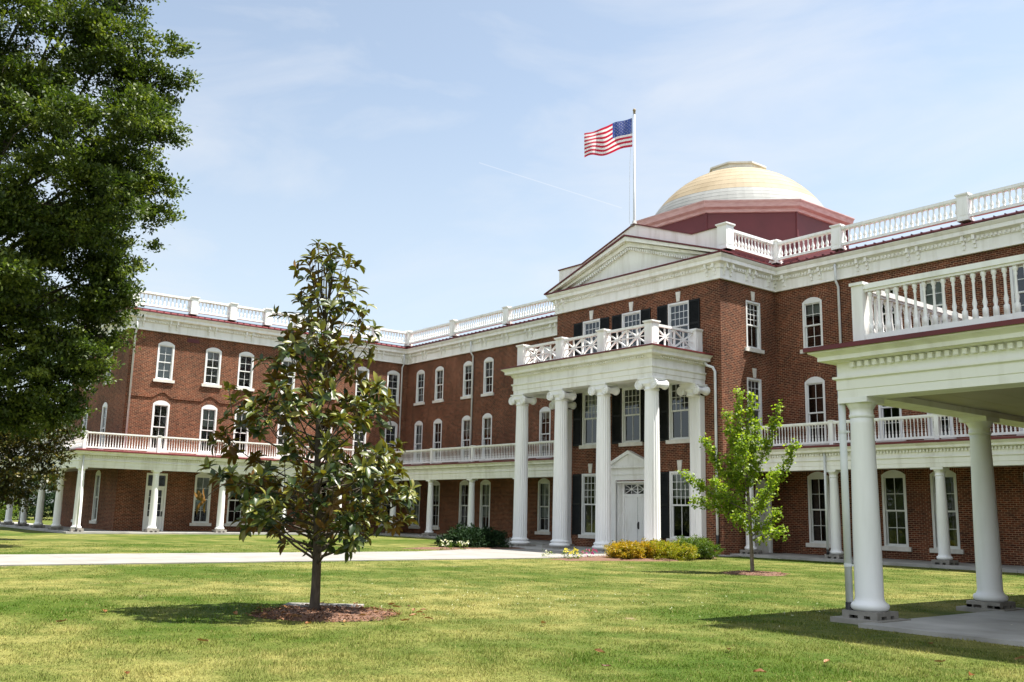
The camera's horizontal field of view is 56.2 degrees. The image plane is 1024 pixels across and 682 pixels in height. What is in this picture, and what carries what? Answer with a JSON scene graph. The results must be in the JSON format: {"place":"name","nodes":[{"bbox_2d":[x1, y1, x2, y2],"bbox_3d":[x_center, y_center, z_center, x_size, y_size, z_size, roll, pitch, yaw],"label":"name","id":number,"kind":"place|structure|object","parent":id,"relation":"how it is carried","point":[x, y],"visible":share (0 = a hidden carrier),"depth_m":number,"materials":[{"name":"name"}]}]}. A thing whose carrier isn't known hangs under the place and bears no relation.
{"place":"outdoors","nodes":[
{"label":"outdoors","id":0,"kind":"place"},
{"bbox_2d":[0,549,604,565],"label":"path","id":1,"kind":"structure","parent":0,"point":[95,559],"depth_m":30.21,"materials":[{"name":"concrete"}]},
{"bbox_2d":[0,505,1023,681],"bbox_3d":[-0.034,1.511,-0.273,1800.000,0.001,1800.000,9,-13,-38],"label":"lawn","id":2,"kind":"structure","parent":0,"point":[17,536],"depth_m":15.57,"materials":[{"name":"green plant"}]},
{"bbox_2d":[0,500,18,520],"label":"hedge shrub","id":3,"kind":"object","parent":2,"relation":"on","point":[2,513],"visible":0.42,"depth_m":86.21,"materials":[{"name":"green plant"}]},
{"bbox_2d":[2,482,44,519],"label":"hedge shrub","id":4,"kind":"object","parent":2,"relation":"on","point":[31,510],"visible":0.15,"depth_m":90.08,"materials":[{"name":"green plant"}]},
{"bbox_2d":[1,424,67,489],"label":"broadleaf tree","id":5,"kind":"object","parent":2,"relation":"on","point":[49,474],"visible":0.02,"depth_m":115.06,"materials":[{"name":"green plant"}]},
{"bbox_2d":[17,480,55,519],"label":"hedge shrub","id":6,"kind":"object","parent":2,"relation":"on","point":[48,498],"visible":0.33,"depth_m":91.88,"materials":[{"name":"green plant"}]},
{"bbox_2d":[0,398,84,512],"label":"tree","id":7,"kind":"object","parent":2,"relation":"on","point":[10,476],"visible":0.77,"depth_m":41.60,"materials":[{"name":"green plant"}]},
{"bbox_2d":[42,485,55,519],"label":"hedge shrub","id":8,"kind":"object","parent":2,"relation":"on","point":[49,506],"visible":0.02,"depth_m":93.20,"materials":[{"name":"green plant"}]},
{"bbox_2d":[0,0,203,442],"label":"oak tree","id":9,"kind":"object","parent":2,"relation":"on","point":[110,178],"visible":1,"depth_m":34.42,"materials":[{"name":"green plant"}]},
{"bbox_2d":[194,239,420,609],"bbox_3d":[-3.047,1.269,14.981,3.328,5.876,3.202,2,-10,-5],"label":"magnolia tree","id":10,"kind":"object","parent":2,"relation":"on","point":[261,508],"visible":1,"depth_m":14.58,"materials":[{"name":"green plant"}]},
{"bbox_2d":[282,602,363,607],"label":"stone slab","id":11,"kind":"structure","parent":2,"relation":"on","point":[323,604],"depth_m":15.52,"materials":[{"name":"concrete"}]},
{"bbox_2d":[438,539,453,549],"bbox_3d":[-2.799,8.579,40.288,0.668,0.513,0.771,5,-11,-20],"label":"flower clump","id":12,"kind":"object","parent":2,"relation":"on","point":[449,546],"visible":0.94,"depth_m":40.14,"materials":[{"name":"white plant"}]},
{"bbox_2d":[452,541,468,549],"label":"flower clump","id":13,"kind":"object","parent":2,"relation":"on","point":[461,545],"visible":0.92,"depth_m":40.61,"materials":[{"name":"white plant"}]},
{"bbox_2d":[434,522,513,547],"bbox_3d":[-1.748,8.921,42.911,4.002,1.687,2.758,9,-13,-38],"label":"juniper shrub","id":14,"kind":"object","parent":2,"relation":"on","point":[483,536],"visible":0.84,"depth_m":42.27,"materials":[{"name":"green plant"}]},
{"bbox_2d":[0,161,1023,565],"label":"brick building","id":15,"kind":"structure","parent":2,"relation":"on","point":[588,413],"depth_m":46.21,"materials":[{"name":"brick"}]},
{"bbox_2d":[81,407,87,438],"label":"window","id":16,"kind":"structure","parent":15,"relation":"in","point":[85,420],"depth_m":63.41,"materials":[{"name":"paint"}]},
{"bbox_2d":[89,470,100,523],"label":"window","id":17,"kind":"structure","parent":15,"relation":"in","point":[96,495],"depth_m":59.26,"materials":[{"name":"paint"}]},
{"bbox_2d":[98,402,107,448],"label":"window","id":18,"kind":"structure","parent":15,"relation":"in","point":[105,405],"depth_m":60.04,"materials":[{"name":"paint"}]},
{"bbox_2d":[142,473,167,530],"bbox_3d":[-21.399,9.635,57.398,1.240,3.400,0.172,9,-13,-38],"label":"door","id":19,"kind":"structure","parent":15,"relation":"in","point":[159,519],"depth_m":57.39,"materials":[{"name":"white paint"}]},
{"bbox_2d":[146,400,169,452],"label":"window","id":20,"kind":"structure","parent":15,"relation":"in","point":[158,403],"depth_m":58.19,"materials":[{"name":"paint"}]},
{"bbox_2d":[153,342,174,382],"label":"window","id":21,"kind":"structure","parent":15,"relation":"in","point":[165,356],"depth_m":58.90,"materials":[{"name":"paint"}]},
{"bbox_2d":[189,473,211,525],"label":"window","id":22,"kind":"structure","parent":15,"relation":"in","point":[202,480],"depth_m":59.31,"materials":[{"name":"paint"}]},
{"bbox_2d":[196,405,216,455],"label":"window","id":23,"kind":"structure","parent":15,"relation":"in","point":[208,412],"depth_m":60.14,"materials":[{"name":"paint"}]},
{"bbox_2d":[201,348,221,387],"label":"window","id":24,"kind":"structure","parent":15,"relation":"in","point":[212,354],"depth_m":60.74,"materials":[{"name":"paint"}]},
{"bbox_2d":[224,474,244,525],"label":"window","id":25,"kind":"structure","parent":15,"relation":"in","point":[227,523],"depth_m":60.27,"materials":[{"name":"paint"}]},
{"bbox_2d":[232,409,248,457],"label":"window","id":26,"kind":"structure","parent":15,"relation":"in","point":[242,415],"depth_m":61.41,"materials":[{"name":"paint"}]},
{"bbox_2d":[234,352,253,390],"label":"window","id":27,"kind":"structure","parent":15,"relation":"in","point":[245,354],"depth_m":62.02,"materials":[{"name":"paint"}]},
{"bbox_2d":[275,476,288,516],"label":"window","id":28,"kind":"structure","parent":15,"relation":"in","point":[278,477],"depth_m":62.46,"materials":[{"name":"paint"}]},
{"bbox_2d":[273,413,291,458],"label":"window","id":29,"kind":"structure","parent":15,"relation":"in","point":[279,433],"depth_m":63.05,"materials":[{"name":"paint"}]},
{"bbox_2d":[281,357,295,393],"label":"window","id":30,"kind":"structure","parent":15,"relation":"in","point":[287,361],"depth_m":63.95,"materials":[{"name":"paint"}]},
{"bbox_2d":[349,480,363,525],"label":"window","id":31,"kind":"structure","parent":15,"relation":"in","point":[353,486],"depth_m":66.03,"materials":[{"name":"paint"}]},
{"bbox_2d":[352,424,365,454],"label":"window","id":32,"kind":"structure","parent":15,"relation":"in","point":[363,441],"depth_m":66.68,"materials":[{"name":"paint"}]},
{"bbox_2d":[354,367,368,402],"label":"window","id":33,"kind":"structure","parent":15,"relation":"in","point":[361,369],"depth_m":67.40,"materials":[{"name":"paint"}]},
{"bbox_2d":[378,483,395,527],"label":"window","id":34,"kind":"structure","parent":15,"relation":"in","point":[381,524],"depth_m":67.07,"materials":[{"name":"paint"}]},
{"bbox_2d":[384,421,397,450],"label":"window","id":35,"kind":"structure","parent":15,"relation":"in","point":[393,423],"depth_m":68.29,"materials":[{"name":"paint"}]},
{"bbox_2d":[387,370,399,405],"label":"window","id":36,"kind":"structure","parent":15,"relation":"in","point":[392,372],"depth_m":68.90,"materials":[{"name":"paint"}]},
{"bbox_2d":[408,481,420,528],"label":"window","id":37,"kind":"structure","parent":15,"relation":"in","point":[417,506],"depth_m":66.73,"materials":[{"name":"paint"}]},
{"bbox_2d":[411,421,422,464],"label":"window","id":38,"kind":"structure","parent":15,"relation":"in","point":[417,446],"depth_m":67.70,"materials":[{"name":"paint"}]},
{"bbox_2d":[413,370,424,405],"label":"window","id":39,"kind":"structure","parent":15,"relation":"in","point":[420,372],"depth_m":68.26,"materials":[{"name":"paint"}]},
{"bbox_2d":[433,481,439,529],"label":"window","id":40,"kind":"structure","parent":15,"relation":"in","point":[436,486],"depth_m":64.93,"materials":[{"name":"paint"}]},
{"bbox_2d":[433,419,441,463],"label":"window","id":41,"kind":"structure","parent":15,"relation":"in","point":[437,421],"depth_m":65.85,"materials":[{"name":"paint"}]},
{"bbox_2d":[432,366,443,402],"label":"window","id":42,"kind":"structure","parent":15,"relation":"in","point":[441,370],"depth_m":66.49,"materials":[{"name":"paint"}]},
{"bbox_2d":[458,480,468,528],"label":"window","id":43,"kind":"structure","parent":15,"relation":"in","point":[464,482],"depth_m":62.49,"materials":[{"name":"paint"}]},
{"bbox_2d":[461,415,469,461],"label":"window","id":44,"kind":"structure","parent":15,"relation":"in","point":[466,418],"depth_m":63.30,"materials":[{"name":"paint"}]},
{"bbox_2d":[460,361,471,399],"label":"window","id":45,"kind":"structure","parent":15,"relation":"in","point":[469,364],"depth_m":63.91,"materials":[{"name":"paint"}]},
{"bbox_2d":[477,480,490,529],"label":"window","id":46,"kind":"structure","parent":15,"relation":"in","point":[484,506],"depth_m":60.74,"materials":[{"name":"paint"}]},
{"bbox_2d":[481,413,491,460],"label":"window","id":47,"kind":"structure","parent":15,"relation":"in","point":[488,417],"depth_m":61.53,"materials":[{"name":"paint"}]},
{"bbox_2d":[481,357,493,396],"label":"window","id":48,"kind":"structure","parent":15,"relation":"in","point":[489,359],"depth_m":62.06,"materials":[{"name":"paint"}]},
{"bbox_2d":[535,478,550,534],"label":"window","id":49,"kind":"structure","parent":15,"relation":"in","point":[544,511],"depth_m":56.29,"materials":[{"name":"paint"}]},
{"bbox_2d":[536,407,551,458],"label":"window","id":50,"kind":"structure","parent":15,"relation":"in","point":[546,411],"depth_m":57.12,"materials":[{"name":"paint"}]},
{"bbox_2d":[540,346,551,361],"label":"window","id":51,"kind":"structure","parent":15,"relation":"in","point":[547,347],"depth_m":57.69,"materials":[{"name":"paint"}]},
{"bbox_2d":[578,474,595,538],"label":"window","id":52,"kind":"structure","parent":15,"relation":"in","point":[588,534],"depth_m":47.68,"materials":[{"name":"paint"}]},
{"bbox_2d":[579,392,596,448],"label":"window","id":53,"kind":"structure","parent":15,"relation":"in","point":[591,400],"depth_m":48.42,"materials":[{"name":"paint"}]},
{"bbox_2d":[583,318,599,353],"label":"window","id":54,"kind":"structure","parent":15,"relation":"in","point":[595,320],"depth_m":49.16,"materials":[{"name":"paint"}]},
{"bbox_2d":[619,387,642,446],"bbox_3d":[5.735,3.606,45.924,0.220,2.850,1.540,9,-13,-38],"label":"window","id":55,"kind":"structure","parent":15,"relation":"in","point":[632,442],"depth_m":46.15,"materials":[{"name":"paint"}]},
{"bbox_2d":[622,310,640,347],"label":"window","id":56,"kind":"structure","parent":15,"relation":"in","point":[628,314],"depth_m":46.96,"materials":[{"name":"paint"}]},
{"bbox_2d":[629,109,636,226],"bbox_3d":[6.188,-8.695,48.475,0.440,6.500,0.429,9,-13,-38],"label":"flagpole","id":57,"kind":"object","parent":15,"relation":"on","point":[634,191],"visible":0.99,"depth_m":48.33,"materials":[{"name":"metal"}]},
{"bbox_2d":[584,118,631,156],"bbox_3d":[4.923,-10.396,49.001,2.441,2.021,0.403,0,-10,8],"label":"flag","id":58,"kind":"object","parent":57,"relation":"attached to","point":[610,138],"visible":1,"depth_m":48.97,"materials":[{"name":"multicoloured fabric"}]},
{"bbox_2d":[666,383,689,443],"bbox_3d":[7.626,3.225,43.588,0.220,2.850,1.540,9,-13,-38],"label":"window","id":59,"kind":"structure","parent":15,"relation":"in","point":[681,439],"depth_m":43.75,"materials":[{"name":"paint"}]},
{"bbox_2d":[668,300,688,348],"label":"window","id":60,"kind":"structure","parent":15,"relation":"in","point":[687,301],"depth_m":44.51,"materials":[{"name":"paint"}]},
{"bbox_2d":[666,471,690,541],"bbox_3d":[7.567,7.412,42.857,0.305,3.150,1.540,9,-13,-38],"label":"window","id":61,"kind":"structure","parent":15,"relation":"in","point":[681,491],"depth_m":43.15,"materials":[{"name":"paint"}]},
{"bbox_2d":[745,300,764,353],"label":"window","id":62,"kind":"structure","parent":15,"relation":"in","point":[750,305],"depth_m":43.99,"materials":[{"name":"paint"}]},
{"bbox_2d":[747,377,762,442],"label":"window","id":63,"kind":"structure","parent":15,"relation":"in","point":[751,382],"depth_m":43.41,"materials":[{"name":"paint"}]},
{"bbox_2d":[755,480,772,552],"bbox_3d":[11.128,7.790,42.625,1.150,3.200,0.190,9,-13,-38],"label":"door","id":64,"kind":"structure","parent":15,"relation":"in","point":[769,548],"depth_m":42.64,"materials":[{"name":"white paint"}]},
{"bbox_2d":[800,297,822,353],"bbox_3d":[13.627,-0.733,43.332,0.305,2.530,1.300,9,-13,-38],"label":"window","id":65,"kind":"structure","parent":15,"relation":"in","point":[814,304],"depth_m":43.51,"materials":[{"name":"paint"}]},
{"bbox_2d":[803,377,828,445],"bbox_3d":[13.507,3.158,42.601,0.220,3.170,1.300,9,-13,-38],"label":"window","id":66,"kind":"structure","parent":15,"relation":"in","point":[813,380],"depth_m":42.77,"materials":[{"name":"paint"}]},
{"bbox_2d":[806,472,830,547],"bbox_3d":[13.460,7.356,41.880,0.340,3.250,1.340,9,-13,-38],"label":"window","id":67,"kind":"structure","parent":15,"relation":"in","point":[814,526],"depth_m":42.07,"materials":[{"name":"paint"}]},
{"bbox_2d":[873,288,894,330],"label":"window","id":68,"kind":"structure","parent":15,"relation":"in","point":[893,288],"depth_m":40.81,"materials":[{"name":"paint"}]},
{"bbox_2d":[876,405,905,441],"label":"window","id":69,"kind":"structure","parent":15,"relation":"in","point":[881,409],"depth_m":39.99,"materials":[{"name":"paint"}]},
{"bbox_2d":[881,470,911,551],"bbox_3d":[15.630,6.903,39.106,0.220,3.250,1.340,9,-13,-38],"label":"window","id":70,"kind":"structure","parent":15,"relation":"in","point":[894,474],"depth_m":39.19,"materials":[{"name":"paint"}]},
{"bbox_2d":[920,280,942,316],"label":"window","id":71,"kind":"structure","parent":15,"relation":"in","point":[938,290],"depth_m":39.20,"materials":[{"name":"paint"}]},
{"bbox_2d":[924,413,956,439],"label":"window","id":72,"kind":"structure","parent":15,"relation":"in","point":[931,426],"depth_m":38.32,"materials":[{"name":"paint"}]},
{"bbox_2d":[929,470,963,553],"bbox_3d":[16.988,6.647,37.524,0.340,3.250,1.340,9,-13,-38],"label":"window","id":73,"kind":"structure","parent":15,"relation":"in","point":[955,549],"depth_m":37.49,"materials":[{"name":"paint"}]},
{"bbox_2d":[1009,265,1023,312],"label":"window","id":74,"kind":"structure","parent":15,"relation":"in","point":[1012,283],"depth_m":36.51,"materials":[{"name":"paint"}]},
{"bbox_2d":[245,547,787,621],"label":"mulch","id":75,"kind":"object","parent":2,"relation":"on","point":[590,558],"visible":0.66,"depth_m":14.72,"materials":[{"name":"brown wood"}]},
{"bbox_2d":[561,547,580,558],"bbox_3d":[2.222,7.616,34.240,1.019,0.510,0.820,9,-13,-38],"label":"flower clump","id":76,"kind":"object","parent":2,"relation":"on","point":[573,551],"visible":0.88,"depth_m":34.11,"materials":[{"name":"yellow plant"}]},
{"bbox_2d":[580,548,597,556],"bbox_3d":[2.729,7.719,34.713,0.607,0.500,0.713,5,-11,-18],"label":"flower clump","id":77,"kind":"object","parent":2,"relation":"on","point":[589,550],"visible":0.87,"depth_m":34.65,"materials":[{"name":"pink plant"}]},
{"bbox_2d":[602,539,647,558],"bbox_3d":[4.117,7.700,34.946,1.868,0.960,1.621,9,-13,-38],"label":"golden shrub","id":78,"kind":"object","parent":2,"relation":"on","point":[631,549],"visible":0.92,"depth_m":34.58,"materials":[{"name":"yellow plant"}]},
{"bbox_2d":[624,537,666,557],"bbox_3d":[5.030,7.836,35.692,2.390,1.058,1.718,28,-29,-68],"label":"golden shrub","id":79,"kind":"object","parent":2,"relation":"on","point":[645,545],"visible":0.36,"depth_m":35.11,"materials":[{"name":"yellow plant"}]},
{"bbox_2d":[354,586,954,629],"bbox_3d":[2.836,4.723,17.405,13.729,0.067,8.075,4,-11,-14],"label":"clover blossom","id":80,"kind":"object","parent":2,"relation":"on","point":[586,602],"visible":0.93,"depth_m":16.70,"materials":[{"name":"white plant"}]},
{"bbox_2d":[645,538,699,560],"bbox_3d":[5.681,7.818,35.659,2.274,1.015,2.481,9,-13,-38],"label":"golden shrub","id":81,"kind":"object","parent":2,"relation":"on","point":[670,548],"visible":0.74,"depth_m":35.22,"materials":[{"name":"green plant"}]},
{"bbox_2d":[672,534,725,559],"bbox_3d":[6.979,8.036,37.008,2.417,1.205,1.977,9,-13,-38],"label":"boxwood shrub","id":82,"kind":"object","parent":2,"relation":"on","point":[702,543],"visible":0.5,"depth_m":36.66,"materials":[{"name":"green plant"}]},
{"bbox_2d":[675,386,801,571],"bbox_3d":[6.747,4.098,28.354,3.429,5.494,2.083,-3,-11,24],"label":"young shade tree","id":83,"kind":"object","parent":2,"relation":"on","point":[743,457],"visible":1,"depth_m":28.18,"materials":[{"name":"green plant"}]},
{"bbox_2d":[753,668,765,672],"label":"fallen leaf","id":84,"kind":"object","parent":2,"relation":"on","point":[759,670],"visible":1,"depth_m":9.57,"materials":[{"name":"brown plant"}]},
{"bbox_2d":[0,522,1023,646],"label":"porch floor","id":85,"kind":"structure","parent":0,"point":[1002,627],"depth_m":15.57,"materials":[{"name":"concrete"}]},
{"bbox_2d":[803,254,1023,624],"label":"columned porch","id":86,"kind":"object","parent":85,"relation":"on","point":[966,369],"visible":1,"depth_m":15.06,"materials":[{"name":"paint"}]},
{"bbox_2d":[0,0,1023,503],"label":"sky","id":87,"kind":"structure","parent":0,"point":[441,142],"materials":[{"name":"blue"}]}
]}

